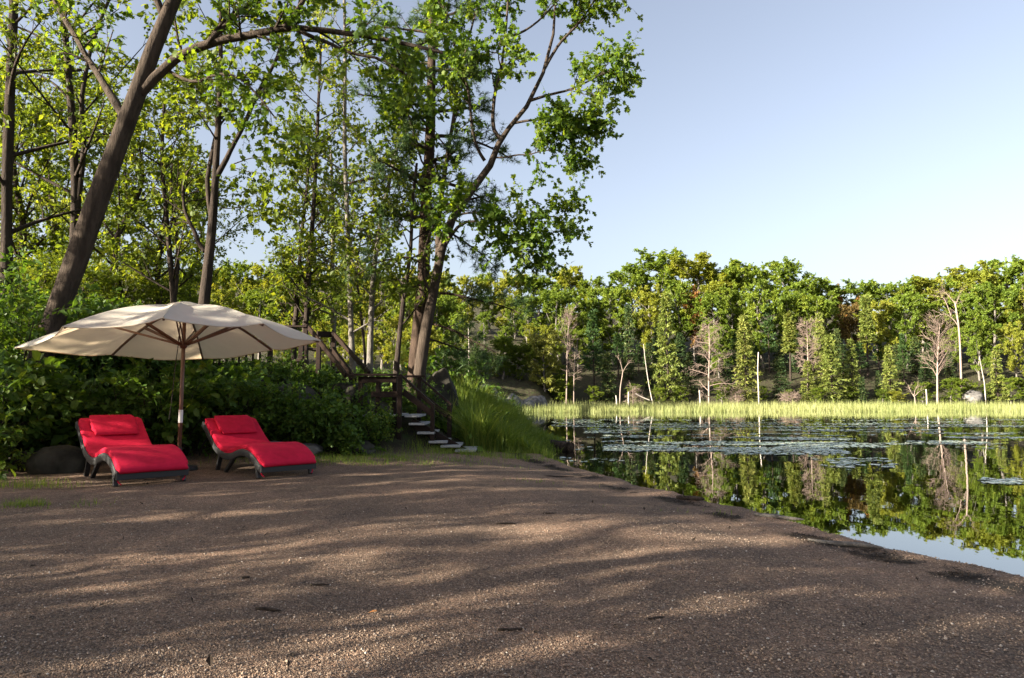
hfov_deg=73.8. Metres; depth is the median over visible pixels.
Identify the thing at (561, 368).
green bush
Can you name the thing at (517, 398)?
rock outcrop
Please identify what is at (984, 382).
dead pole
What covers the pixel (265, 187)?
maple tree
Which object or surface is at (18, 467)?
boulder
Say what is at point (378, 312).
maple tree
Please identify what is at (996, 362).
spruce tree
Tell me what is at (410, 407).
leafy shrub
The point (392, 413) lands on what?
leafy shrub
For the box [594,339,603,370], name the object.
spruce tree
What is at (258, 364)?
leafy shrub
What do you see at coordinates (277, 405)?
leafy shrub
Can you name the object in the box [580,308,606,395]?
pine tree
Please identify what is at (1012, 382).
green bush
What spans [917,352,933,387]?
spruce tree
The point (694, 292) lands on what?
maple tree
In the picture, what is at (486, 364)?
green bush
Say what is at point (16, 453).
leafy shrub
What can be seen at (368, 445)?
boulder
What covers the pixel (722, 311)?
maple tree
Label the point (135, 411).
leafy shrub
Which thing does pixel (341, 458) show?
grass
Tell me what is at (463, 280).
maple tree
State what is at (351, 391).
boulder
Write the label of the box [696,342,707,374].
spruce tree
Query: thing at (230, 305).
maple tree
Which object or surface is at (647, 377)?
dead pole
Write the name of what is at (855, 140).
sky
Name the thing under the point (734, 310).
maple tree
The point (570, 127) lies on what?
oak tree
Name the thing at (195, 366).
leafy shrub
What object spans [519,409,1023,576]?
lake water
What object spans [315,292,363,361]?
maple tree
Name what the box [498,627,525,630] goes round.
fallen twig
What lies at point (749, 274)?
maple tree
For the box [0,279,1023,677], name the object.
ground
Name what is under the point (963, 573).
shore debris
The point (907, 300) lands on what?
maple tree
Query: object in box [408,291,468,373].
maple tree
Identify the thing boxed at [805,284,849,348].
maple tree
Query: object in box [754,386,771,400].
green bush
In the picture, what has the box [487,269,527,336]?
maple tree
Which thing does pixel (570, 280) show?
maple tree
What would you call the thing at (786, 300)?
maple tree
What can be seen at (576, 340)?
maple tree
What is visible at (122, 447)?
chaise lounger
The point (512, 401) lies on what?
leafy shrub
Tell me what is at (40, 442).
leafy shrub
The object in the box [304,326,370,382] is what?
staircase
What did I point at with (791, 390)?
green bush
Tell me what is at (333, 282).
young maple
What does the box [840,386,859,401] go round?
green bush
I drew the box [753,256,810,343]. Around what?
maple tree
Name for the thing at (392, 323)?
maple tree
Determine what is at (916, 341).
spruce tree
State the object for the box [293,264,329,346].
maple tree
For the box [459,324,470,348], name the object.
maple tree
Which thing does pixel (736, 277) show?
maple tree
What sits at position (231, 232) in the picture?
maple tree
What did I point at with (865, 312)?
larch tree
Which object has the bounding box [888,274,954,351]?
maple tree
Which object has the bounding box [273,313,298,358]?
maple tree
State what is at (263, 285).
maple tree
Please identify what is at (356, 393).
leafy shrub
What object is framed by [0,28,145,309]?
maple tree
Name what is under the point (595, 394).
green bush
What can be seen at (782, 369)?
spruce tree
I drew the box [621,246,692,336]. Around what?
maple tree
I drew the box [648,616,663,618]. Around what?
bark chip
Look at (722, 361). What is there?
spruce tree
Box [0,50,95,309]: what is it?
maple tree
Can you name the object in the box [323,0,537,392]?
pine tree
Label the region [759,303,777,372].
pine tree
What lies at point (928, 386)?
green bush
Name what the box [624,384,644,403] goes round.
dead brush
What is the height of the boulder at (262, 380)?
0.494 m
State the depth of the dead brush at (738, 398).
67.15 m
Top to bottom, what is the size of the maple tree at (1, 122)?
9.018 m
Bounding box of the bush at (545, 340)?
[522,329,564,392]
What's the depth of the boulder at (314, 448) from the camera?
11.18 m
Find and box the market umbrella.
[14,302,320,470]
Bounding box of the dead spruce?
[794,317,828,393]
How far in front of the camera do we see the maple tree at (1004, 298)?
77.36 m
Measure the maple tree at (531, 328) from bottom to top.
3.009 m
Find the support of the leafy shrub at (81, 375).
on the ground at (402, 485)
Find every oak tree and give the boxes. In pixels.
[19,0,474,447]
[357,0,646,420]
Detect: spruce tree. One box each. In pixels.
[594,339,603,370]
[598,351,618,401]
[611,332,625,378]
[620,304,638,380]
[634,343,642,371]
[641,342,656,389]
[645,293,685,401]
[649,326,669,373]
[673,332,689,376]
[683,352,698,393]
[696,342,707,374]
[716,341,726,375]
[722,361,734,388]
[725,331,738,377]
[731,313,763,402]
[751,345,763,370]
[769,358,792,399]
[770,339,788,371]
[788,333,805,373]
[797,360,821,403]
[809,313,833,388]
[810,343,820,369]
[816,333,851,402]
[831,328,846,371]
[837,344,850,376]
[839,338,866,401]
[852,341,869,374]
[854,377,868,402]
[871,339,887,369]
[873,370,882,396]
[876,345,905,402]
[891,344,907,379]
[907,335,921,374]
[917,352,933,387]
[920,342,939,378]
[944,352,956,378]
[985,349,1011,402]
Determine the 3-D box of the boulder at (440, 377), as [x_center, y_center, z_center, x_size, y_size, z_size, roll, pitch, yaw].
[-1.595,1.370,15.491,0.773,1.450,0.788,2,-5,-21]
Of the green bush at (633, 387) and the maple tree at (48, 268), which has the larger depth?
the green bush at (633, 387)
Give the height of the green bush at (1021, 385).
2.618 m
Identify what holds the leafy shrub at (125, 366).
on the ground at (402, 485)
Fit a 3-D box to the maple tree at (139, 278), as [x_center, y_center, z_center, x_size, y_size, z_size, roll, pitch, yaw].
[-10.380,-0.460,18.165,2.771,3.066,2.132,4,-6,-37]
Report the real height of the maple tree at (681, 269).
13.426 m
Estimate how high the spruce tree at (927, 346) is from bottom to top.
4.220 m
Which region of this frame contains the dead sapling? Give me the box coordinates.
[617,356,633,402]
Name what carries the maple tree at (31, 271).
on the ground at (402, 485)
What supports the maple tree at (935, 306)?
on the ground at (402, 485)
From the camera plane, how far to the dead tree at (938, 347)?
66.94 m
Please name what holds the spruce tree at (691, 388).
on the ground at (402, 485)
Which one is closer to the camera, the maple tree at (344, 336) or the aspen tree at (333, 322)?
the aspen tree at (333, 322)
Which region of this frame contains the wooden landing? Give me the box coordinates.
[346,374,425,424]
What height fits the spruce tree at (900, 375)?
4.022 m
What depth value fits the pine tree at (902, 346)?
72.99 m
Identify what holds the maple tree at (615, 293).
on the ground at (402, 485)
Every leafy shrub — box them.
[0,243,97,354]
[0,271,168,396]
[0,274,144,391]
[0,340,124,451]
[0,350,86,479]
[0,423,33,472]
[5,300,166,391]
[6,280,134,355]
[25,373,123,449]
[49,286,181,305]
[55,356,206,447]
[56,357,173,444]
[66,303,205,394]
[95,298,201,383]
[124,358,238,452]
[124,359,262,455]
[176,358,237,379]
[193,355,284,441]
[193,365,305,433]
[208,357,263,384]
[243,381,319,427]
[252,349,312,384]
[258,397,319,441]
[274,406,327,447]
[278,383,370,450]
[299,386,362,447]
[304,361,342,399]
[320,377,370,410]
[323,419,367,456]
[339,365,384,392]
[346,399,402,444]
[362,404,396,432]
[382,377,448,420]
[402,346,500,393]
[429,395,471,432]
[452,418,479,440]
[458,381,499,399]
[490,392,527,416]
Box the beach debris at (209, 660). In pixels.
[21,459,917,675]
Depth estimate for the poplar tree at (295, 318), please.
18.67 m
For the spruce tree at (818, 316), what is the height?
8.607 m
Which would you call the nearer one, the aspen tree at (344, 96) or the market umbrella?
the market umbrella
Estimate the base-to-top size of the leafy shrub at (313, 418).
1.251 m
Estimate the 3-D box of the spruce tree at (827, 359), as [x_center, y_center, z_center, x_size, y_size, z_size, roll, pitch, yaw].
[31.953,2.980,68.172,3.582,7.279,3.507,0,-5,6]
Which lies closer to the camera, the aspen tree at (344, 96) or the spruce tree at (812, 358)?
the aspen tree at (344, 96)
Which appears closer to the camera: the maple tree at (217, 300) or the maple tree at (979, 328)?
the maple tree at (217, 300)
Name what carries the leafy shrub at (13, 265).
on the ground at (402, 485)
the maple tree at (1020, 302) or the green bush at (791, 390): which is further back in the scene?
the maple tree at (1020, 302)
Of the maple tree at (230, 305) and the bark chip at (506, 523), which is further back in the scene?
the maple tree at (230, 305)
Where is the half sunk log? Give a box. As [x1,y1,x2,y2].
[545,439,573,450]
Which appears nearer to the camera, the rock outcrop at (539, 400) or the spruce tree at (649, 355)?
the rock outcrop at (539, 400)
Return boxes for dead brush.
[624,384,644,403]
[727,383,745,404]
[775,389,800,403]
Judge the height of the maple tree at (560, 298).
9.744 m
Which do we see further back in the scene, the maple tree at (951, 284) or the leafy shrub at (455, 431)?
the maple tree at (951, 284)
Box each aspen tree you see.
[274,0,414,373]
[277,128,372,370]
[323,80,437,389]
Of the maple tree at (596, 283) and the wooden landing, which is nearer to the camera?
the wooden landing
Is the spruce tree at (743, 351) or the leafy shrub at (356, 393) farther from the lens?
the spruce tree at (743, 351)
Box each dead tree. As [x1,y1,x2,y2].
[556,306,580,405]
[566,347,582,403]
[683,317,741,403]
[915,311,957,401]
[926,285,964,393]
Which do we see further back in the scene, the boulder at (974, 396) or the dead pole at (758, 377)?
the boulder at (974, 396)
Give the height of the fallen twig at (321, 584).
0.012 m
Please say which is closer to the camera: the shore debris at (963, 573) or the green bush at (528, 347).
the shore debris at (963, 573)
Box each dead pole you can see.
[643,344,653,404]
[757,352,759,402]
[979,355,985,403]
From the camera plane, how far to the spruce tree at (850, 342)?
68.92 m
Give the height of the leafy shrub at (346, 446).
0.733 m
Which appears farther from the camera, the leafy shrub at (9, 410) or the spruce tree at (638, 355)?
the spruce tree at (638, 355)
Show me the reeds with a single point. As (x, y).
(961, 406)
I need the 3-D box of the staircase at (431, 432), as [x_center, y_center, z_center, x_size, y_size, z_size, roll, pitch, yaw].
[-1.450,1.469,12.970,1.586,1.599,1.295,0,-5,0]
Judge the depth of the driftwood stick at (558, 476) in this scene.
9.02 m
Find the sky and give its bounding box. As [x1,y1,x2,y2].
[0,0,1023,312]
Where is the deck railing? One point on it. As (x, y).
(305, 348)
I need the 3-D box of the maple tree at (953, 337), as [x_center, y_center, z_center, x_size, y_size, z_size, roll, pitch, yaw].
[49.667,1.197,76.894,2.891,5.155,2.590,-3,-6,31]
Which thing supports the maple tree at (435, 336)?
on the ground at (402, 485)
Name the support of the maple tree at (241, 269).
on the ground at (402, 485)
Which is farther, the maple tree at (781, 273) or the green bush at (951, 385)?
the maple tree at (781, 273)
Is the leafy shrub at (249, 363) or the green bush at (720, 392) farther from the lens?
the green bush at (720, 392)
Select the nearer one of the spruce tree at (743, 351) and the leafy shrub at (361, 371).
the leafy shrub at (361, 371)
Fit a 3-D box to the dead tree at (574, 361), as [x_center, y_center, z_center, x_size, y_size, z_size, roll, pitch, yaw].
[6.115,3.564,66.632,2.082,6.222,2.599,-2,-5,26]
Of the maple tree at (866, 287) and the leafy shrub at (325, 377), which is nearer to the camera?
the leafy shrub at (325, 377)
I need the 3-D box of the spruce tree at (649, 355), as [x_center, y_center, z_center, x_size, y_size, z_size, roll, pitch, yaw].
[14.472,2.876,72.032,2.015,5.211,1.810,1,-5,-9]
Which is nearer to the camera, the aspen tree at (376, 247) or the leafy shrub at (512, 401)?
the aspen tree at (376, 247)
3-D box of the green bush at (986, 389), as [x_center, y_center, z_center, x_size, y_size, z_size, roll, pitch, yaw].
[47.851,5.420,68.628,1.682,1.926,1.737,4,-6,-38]
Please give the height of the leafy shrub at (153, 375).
1.784 m
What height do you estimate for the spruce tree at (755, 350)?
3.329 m
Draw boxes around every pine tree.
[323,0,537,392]
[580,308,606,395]
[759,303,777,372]
[896,332,914,384]
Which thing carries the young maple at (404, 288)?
on the ground at (402, 485)
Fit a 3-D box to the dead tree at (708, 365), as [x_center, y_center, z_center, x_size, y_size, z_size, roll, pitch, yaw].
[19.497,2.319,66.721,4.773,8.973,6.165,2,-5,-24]
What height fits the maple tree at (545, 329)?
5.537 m
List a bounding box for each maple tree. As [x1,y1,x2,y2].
[0,0,142,328]
[0,0,161,295]
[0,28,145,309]
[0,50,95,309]
[0,83,41,241]
[0,152,57,240]
[13,85,224,305]
[13,245,95,325]
[13,259,58,309]
[15,182,131,293]
[30,252,149,309]
[68,190,169,304]
[82,267,183,304]
[86,139,250,303]
[112,265,199,304]
[126,0,318,374]
[147,176,265,304]
[150,263,241,307]
[194,267,234,304]
[210,288,247,359]
[217,258,259,357]
[227,262,280,358]
[235,288,282,353]
[266,259,320,350]
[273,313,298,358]
[273,350,284,363]
[276,289,314,358]
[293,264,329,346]
[309,321,330,360]
[312,342,329,364]
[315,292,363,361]
[321,261,376,359]
[336,325,361,364]
[339,287,386,361]
[354,261,410,369]
[358,338,378,363]
[378,314,411,367]
[381,284,438,369]
[384,341,408,373]
[389,266,461,366]
[403,318,442,371]
[404,266,465,364]
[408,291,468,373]
[439,276,455,319]
[449,303,466,335]
[451,275,487,332]
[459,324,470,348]
[471,271,504,333]
[475,310,490,343]
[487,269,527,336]
[494,325,514,353]
[504,297,525,339]
[513,294,542,341]
[515,273,569,333]
[522,323,536,342]
[534,287,582,364]
[538,323,564,364]
[546,264,594,344]
[564,328,589,369]
[570,298,608,361]
[572,275,621,341]
[587,286,637,362]
[607,263,657,351]
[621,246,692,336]
[625,283,667,363]
[659,251,732,355]
[660,278,710,355]
[680,284,713,363]
[683,291,736,367]
[687,264,755,329]
[702,323,734,377]
[711,284,753,362]
[728,258,780,348]
[737,277,791,367]
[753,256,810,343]
[772,288,814,360]
[776,272,839,354]
[791,293,839,354]
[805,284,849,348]
[826,283,860,343]
[831,278,879,349]
[835,302,867,359]
[852,299,898,366]
[860,277,919,355]
[880,291,927,367]
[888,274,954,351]
[913,299,953,364]
[918,272,977,351]
[932,260,1010,356]
[939,327,967,370]
[943,291,999,363]
[957,319,999,380]
[958,280,1023,367]
[964,254,1023,352]
[988,259,1023,340]
[994,321,1023,376]
[1001,287,1023,360]
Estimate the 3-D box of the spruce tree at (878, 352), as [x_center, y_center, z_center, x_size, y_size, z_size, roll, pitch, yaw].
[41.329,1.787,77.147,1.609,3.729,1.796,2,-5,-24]
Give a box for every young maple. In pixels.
[55,61,256,302]
[311,211,388,373]
[354,125,473,376]
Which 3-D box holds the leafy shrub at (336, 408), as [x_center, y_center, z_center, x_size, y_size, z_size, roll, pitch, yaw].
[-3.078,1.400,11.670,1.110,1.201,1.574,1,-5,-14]
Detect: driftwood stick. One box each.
[546,475,573,476]
[676,495,704,500]
[754,513,803,520]
[808,538,882,548]
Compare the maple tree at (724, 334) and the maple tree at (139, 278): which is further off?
the maple tree at (724, 334)
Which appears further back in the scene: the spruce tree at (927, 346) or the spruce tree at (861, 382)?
the spruce tree at (927, 346)
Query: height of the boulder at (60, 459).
0.503 m
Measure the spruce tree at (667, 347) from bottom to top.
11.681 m
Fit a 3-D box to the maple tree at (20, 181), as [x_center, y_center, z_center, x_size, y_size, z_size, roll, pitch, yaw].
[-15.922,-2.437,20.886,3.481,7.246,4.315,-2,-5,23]
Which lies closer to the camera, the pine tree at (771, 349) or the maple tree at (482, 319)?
the pine tree at (771, 349)
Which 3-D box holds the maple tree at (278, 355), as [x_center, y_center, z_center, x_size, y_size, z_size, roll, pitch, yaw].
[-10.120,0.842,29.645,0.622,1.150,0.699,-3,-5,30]
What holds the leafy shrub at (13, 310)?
on the ground at (402, 485)
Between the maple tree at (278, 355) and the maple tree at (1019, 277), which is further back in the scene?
the maple tree at (1019, 277)
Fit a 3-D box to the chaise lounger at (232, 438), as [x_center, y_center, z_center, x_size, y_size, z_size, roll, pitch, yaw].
[-3.401,1.400,9.098,0.740,0.724,1.985,5,-7,-44]
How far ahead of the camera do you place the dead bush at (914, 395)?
66.57 m
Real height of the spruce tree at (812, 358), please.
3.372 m
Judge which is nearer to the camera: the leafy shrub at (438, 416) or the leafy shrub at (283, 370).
the leafy shrub at (283, 370)
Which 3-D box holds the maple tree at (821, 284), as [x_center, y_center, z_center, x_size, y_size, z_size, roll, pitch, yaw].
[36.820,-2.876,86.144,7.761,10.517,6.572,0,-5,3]
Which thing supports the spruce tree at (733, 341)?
on the ground at (402, 485)
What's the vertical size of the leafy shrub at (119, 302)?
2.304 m
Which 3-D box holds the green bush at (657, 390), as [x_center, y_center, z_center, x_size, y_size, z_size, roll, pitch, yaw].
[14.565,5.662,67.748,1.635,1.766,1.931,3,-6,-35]
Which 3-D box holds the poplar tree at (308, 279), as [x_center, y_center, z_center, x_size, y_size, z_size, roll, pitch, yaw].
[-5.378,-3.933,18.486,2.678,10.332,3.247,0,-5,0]
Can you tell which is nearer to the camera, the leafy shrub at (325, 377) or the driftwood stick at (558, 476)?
the driftwood stick at (558, 476)
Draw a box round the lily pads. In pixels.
[554,419,1023,483]
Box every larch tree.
[780,310,801,380]
[857,293,877,376]
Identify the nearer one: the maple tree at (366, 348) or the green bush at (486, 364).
the maple tree at (366, 348)
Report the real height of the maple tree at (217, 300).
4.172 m
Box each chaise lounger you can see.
[75,414,188,486]
[201,415,316,478]
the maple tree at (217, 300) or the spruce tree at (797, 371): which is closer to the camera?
the maple tree at (217, 300)
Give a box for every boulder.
[5,450,37,471]
[25,445,85,474]
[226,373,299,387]
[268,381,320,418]
[302,443,322,455]
[326,440,375,455]
[331,382,367,407]
[427,368,459,425]
[962,390,983,404]
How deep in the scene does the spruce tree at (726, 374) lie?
71.84 m
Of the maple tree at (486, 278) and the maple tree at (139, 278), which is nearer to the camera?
the maple tree at (139, 278)
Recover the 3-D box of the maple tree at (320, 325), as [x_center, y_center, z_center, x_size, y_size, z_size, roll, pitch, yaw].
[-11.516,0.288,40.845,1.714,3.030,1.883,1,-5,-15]
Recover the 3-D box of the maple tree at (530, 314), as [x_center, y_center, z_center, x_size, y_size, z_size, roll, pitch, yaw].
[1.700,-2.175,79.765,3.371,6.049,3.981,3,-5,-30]
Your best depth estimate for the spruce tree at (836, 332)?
76.11 m
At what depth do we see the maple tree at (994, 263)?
86.54 m
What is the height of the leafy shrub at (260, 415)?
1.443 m
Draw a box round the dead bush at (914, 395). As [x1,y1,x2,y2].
[906,378,926,402]
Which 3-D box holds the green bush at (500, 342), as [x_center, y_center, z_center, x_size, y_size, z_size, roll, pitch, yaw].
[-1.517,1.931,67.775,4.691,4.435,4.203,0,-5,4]
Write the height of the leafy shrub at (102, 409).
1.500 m
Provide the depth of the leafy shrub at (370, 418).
11.95 m
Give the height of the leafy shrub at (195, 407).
1.781 m
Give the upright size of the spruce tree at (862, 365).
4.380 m
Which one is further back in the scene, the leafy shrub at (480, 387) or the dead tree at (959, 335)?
the dead tree at (959, 335)
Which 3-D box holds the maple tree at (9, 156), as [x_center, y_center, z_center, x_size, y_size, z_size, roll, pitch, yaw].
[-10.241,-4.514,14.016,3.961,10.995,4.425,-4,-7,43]
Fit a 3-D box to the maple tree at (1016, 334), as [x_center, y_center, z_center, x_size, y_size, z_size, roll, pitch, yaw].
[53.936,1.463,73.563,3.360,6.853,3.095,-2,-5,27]
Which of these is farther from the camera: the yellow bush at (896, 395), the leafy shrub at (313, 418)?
the yellow bush at (896, 395)
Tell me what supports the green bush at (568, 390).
on the ground at (402, 485)
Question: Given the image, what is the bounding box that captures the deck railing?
[215,324,331,381]
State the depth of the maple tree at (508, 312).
81.77 m
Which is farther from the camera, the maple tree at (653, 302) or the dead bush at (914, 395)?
the maple tree at (653, 302)
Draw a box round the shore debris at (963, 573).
[515,453,992,580]
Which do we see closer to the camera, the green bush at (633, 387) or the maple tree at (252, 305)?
the maple tree at (252, 305)
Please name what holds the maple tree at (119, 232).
on the ground at (402, 485)
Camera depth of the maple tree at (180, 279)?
20.24 m
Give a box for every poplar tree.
[252,103,368,366]
[257,1,361,365]
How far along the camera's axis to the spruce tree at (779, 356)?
76.45 m
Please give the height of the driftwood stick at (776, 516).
0.041 m
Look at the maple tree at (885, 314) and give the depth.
77.41 m
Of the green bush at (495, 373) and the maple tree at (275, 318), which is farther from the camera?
the green bush at (495, 373)
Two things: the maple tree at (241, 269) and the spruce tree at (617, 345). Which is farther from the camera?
the spruce tree at (617, 345)
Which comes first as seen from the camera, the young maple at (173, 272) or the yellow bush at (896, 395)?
the young maple at (173, 272)
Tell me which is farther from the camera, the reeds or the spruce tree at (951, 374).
the spruce tree at (951, 374)
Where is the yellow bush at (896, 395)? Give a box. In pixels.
[888,391,908,402]
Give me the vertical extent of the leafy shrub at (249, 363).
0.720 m
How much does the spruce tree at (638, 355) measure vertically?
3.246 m
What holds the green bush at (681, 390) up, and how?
on the ground at (402, 485)
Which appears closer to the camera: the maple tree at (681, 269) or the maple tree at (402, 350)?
the maple tree at (402, 350)
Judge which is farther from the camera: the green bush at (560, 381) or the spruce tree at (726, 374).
the spruce tree at (726, 374)
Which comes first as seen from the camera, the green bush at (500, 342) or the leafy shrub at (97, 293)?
the leafy shrub at (97, 293)
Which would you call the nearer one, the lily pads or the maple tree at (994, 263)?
the lily pads
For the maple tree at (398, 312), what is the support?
on the ground at (402, 485)
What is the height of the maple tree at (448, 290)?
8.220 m
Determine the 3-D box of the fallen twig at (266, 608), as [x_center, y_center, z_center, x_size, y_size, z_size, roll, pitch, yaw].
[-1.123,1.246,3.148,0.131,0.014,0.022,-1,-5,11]
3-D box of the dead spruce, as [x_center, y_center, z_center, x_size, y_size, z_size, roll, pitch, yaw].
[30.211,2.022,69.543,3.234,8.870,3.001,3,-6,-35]
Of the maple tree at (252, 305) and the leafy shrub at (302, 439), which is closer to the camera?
the leafy shrub at (302, 439)
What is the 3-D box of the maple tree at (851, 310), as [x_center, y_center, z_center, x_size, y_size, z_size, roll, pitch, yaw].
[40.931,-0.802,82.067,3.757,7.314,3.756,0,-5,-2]
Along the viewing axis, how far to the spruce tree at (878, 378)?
69.80 m
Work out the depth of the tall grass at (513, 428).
13.68 m
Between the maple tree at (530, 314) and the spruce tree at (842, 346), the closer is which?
the spruce tree at (842, 346)
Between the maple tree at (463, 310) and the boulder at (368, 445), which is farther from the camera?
the maple tree at (463, 310)
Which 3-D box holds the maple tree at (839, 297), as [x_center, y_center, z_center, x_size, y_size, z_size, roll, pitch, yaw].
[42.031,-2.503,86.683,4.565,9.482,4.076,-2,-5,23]
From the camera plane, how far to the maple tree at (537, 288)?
85.48 m
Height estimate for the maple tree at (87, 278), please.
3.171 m
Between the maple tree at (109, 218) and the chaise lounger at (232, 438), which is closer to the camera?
the chaise lounger at (232, 438)
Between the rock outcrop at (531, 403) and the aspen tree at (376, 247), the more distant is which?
the rock outcrop at (531, 403)
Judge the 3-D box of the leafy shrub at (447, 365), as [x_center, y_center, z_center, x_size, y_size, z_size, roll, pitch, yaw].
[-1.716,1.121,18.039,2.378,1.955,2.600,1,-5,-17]
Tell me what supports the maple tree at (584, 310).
on the ground at (402, 485)
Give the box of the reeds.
[519,398,1023,412]
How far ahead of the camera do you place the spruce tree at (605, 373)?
68.72 m
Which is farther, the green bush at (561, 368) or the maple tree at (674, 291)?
the maple tree at (674, 291)
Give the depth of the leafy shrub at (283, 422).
11.31 m
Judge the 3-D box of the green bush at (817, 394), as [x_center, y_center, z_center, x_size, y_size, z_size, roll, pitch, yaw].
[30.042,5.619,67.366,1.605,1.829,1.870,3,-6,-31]
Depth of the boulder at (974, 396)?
66.69 m
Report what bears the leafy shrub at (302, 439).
on the ground at (402, 485)
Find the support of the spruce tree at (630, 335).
on the ground at (402, 485)
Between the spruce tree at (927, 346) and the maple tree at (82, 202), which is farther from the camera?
the spruce tree at (927, 346)
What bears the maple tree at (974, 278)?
on the ground at (402, 485)
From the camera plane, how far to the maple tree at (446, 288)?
62.94 m
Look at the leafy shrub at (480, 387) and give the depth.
17.42 m
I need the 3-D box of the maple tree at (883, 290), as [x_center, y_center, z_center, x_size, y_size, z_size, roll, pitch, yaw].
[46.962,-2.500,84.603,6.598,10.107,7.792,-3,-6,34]
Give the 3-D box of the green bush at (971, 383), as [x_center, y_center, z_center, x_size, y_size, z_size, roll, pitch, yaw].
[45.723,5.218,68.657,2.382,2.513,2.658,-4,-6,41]
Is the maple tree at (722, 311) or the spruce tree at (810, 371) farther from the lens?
the maple tree at (722, 311)
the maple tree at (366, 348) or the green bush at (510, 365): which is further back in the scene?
the green bush at (510, 365)
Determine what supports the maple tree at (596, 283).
on the ground at (402, 485)
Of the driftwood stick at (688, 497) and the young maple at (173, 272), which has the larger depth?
the young maple at (173, 272)
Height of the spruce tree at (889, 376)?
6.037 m
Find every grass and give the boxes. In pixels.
[0,427,739,515]
[424,372,569,458]
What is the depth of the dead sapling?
66.50 m
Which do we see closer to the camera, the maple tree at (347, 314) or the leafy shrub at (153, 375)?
the leafy shrub at (153, 375)
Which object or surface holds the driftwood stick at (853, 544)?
on the ground at (402, 485)
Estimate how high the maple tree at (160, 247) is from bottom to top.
6.990 m
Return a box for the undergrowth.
[14,358,483,456]
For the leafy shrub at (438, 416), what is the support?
on the ground at (402, 485)
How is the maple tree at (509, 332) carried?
on the ground at (402, 485)
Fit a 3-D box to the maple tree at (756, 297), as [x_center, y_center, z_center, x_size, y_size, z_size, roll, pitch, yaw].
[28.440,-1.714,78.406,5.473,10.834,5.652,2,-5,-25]
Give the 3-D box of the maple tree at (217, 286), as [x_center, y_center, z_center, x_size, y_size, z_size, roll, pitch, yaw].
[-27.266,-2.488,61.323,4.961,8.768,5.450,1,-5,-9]
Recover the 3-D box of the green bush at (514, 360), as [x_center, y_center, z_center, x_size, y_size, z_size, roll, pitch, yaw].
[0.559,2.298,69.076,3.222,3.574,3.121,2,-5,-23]
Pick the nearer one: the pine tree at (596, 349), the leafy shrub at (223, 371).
the leafy shrub at (223, 371)
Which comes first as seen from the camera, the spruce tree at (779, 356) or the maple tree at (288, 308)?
the maple tree at (288, 308)
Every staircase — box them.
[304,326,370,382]
[392,373,477,451]
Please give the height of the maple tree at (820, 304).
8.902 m
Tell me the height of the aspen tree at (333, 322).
7.441 m
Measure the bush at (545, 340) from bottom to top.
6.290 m
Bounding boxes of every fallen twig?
[255,607,280,610]
[310,583,329,585]
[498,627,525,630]
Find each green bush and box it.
[476,356,495,375]
[480,336,518,378]
[491,368,499,376]
[500,362,516,377]
[507,344,531,376]
[515,342,548,376]
[542,365,571,396]
[549,374,576,403]
[554,384,575,403]
[584,385,603,402]
[625,383,642,400]
[651,387,668,401]
[673,385,688,401]
[710,381,733,403]
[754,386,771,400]
[780,389,795,399]
[807,387,825,402]
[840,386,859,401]
[874,389,889,401]
[909,381,935,403]
[935,378,966,401]
[957,378,978,397]
[978,384,999,400]
[996,377,1023,403]
[1017,383,1023,398]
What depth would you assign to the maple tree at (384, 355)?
60.47 m
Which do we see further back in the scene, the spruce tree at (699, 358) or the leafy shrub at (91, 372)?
the spruce tree at (699, 358)
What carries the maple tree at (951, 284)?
on the ground at (402, 485)
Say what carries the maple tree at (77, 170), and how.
on the ground at (402, 485)
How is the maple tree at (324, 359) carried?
on the ground at (402, 485)
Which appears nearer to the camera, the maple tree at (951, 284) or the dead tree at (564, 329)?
the dead tree at (564, 329)
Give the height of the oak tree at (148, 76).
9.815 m
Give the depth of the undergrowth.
14.24 m
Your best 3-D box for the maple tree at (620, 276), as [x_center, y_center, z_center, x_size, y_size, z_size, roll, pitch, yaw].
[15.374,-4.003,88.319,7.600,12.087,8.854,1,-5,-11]
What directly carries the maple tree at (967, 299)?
on the ground at (402, 485)
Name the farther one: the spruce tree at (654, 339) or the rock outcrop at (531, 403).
the spruce tree at (654, 339)
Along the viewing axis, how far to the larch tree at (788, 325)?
73.99 m
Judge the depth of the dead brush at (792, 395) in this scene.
67.15 m
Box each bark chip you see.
[496,522,515,523]
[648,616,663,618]
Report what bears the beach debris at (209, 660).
on the ground at (402, 485)
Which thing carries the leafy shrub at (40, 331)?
on the ground at (402, 485)
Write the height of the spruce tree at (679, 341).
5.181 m
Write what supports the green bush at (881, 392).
on the ground at (402, 485)
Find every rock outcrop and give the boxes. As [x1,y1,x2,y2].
[506,393,523,405]
[522,399,534,408]
[526,395,546,405]
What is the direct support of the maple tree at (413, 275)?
on the ground at (402, 485)

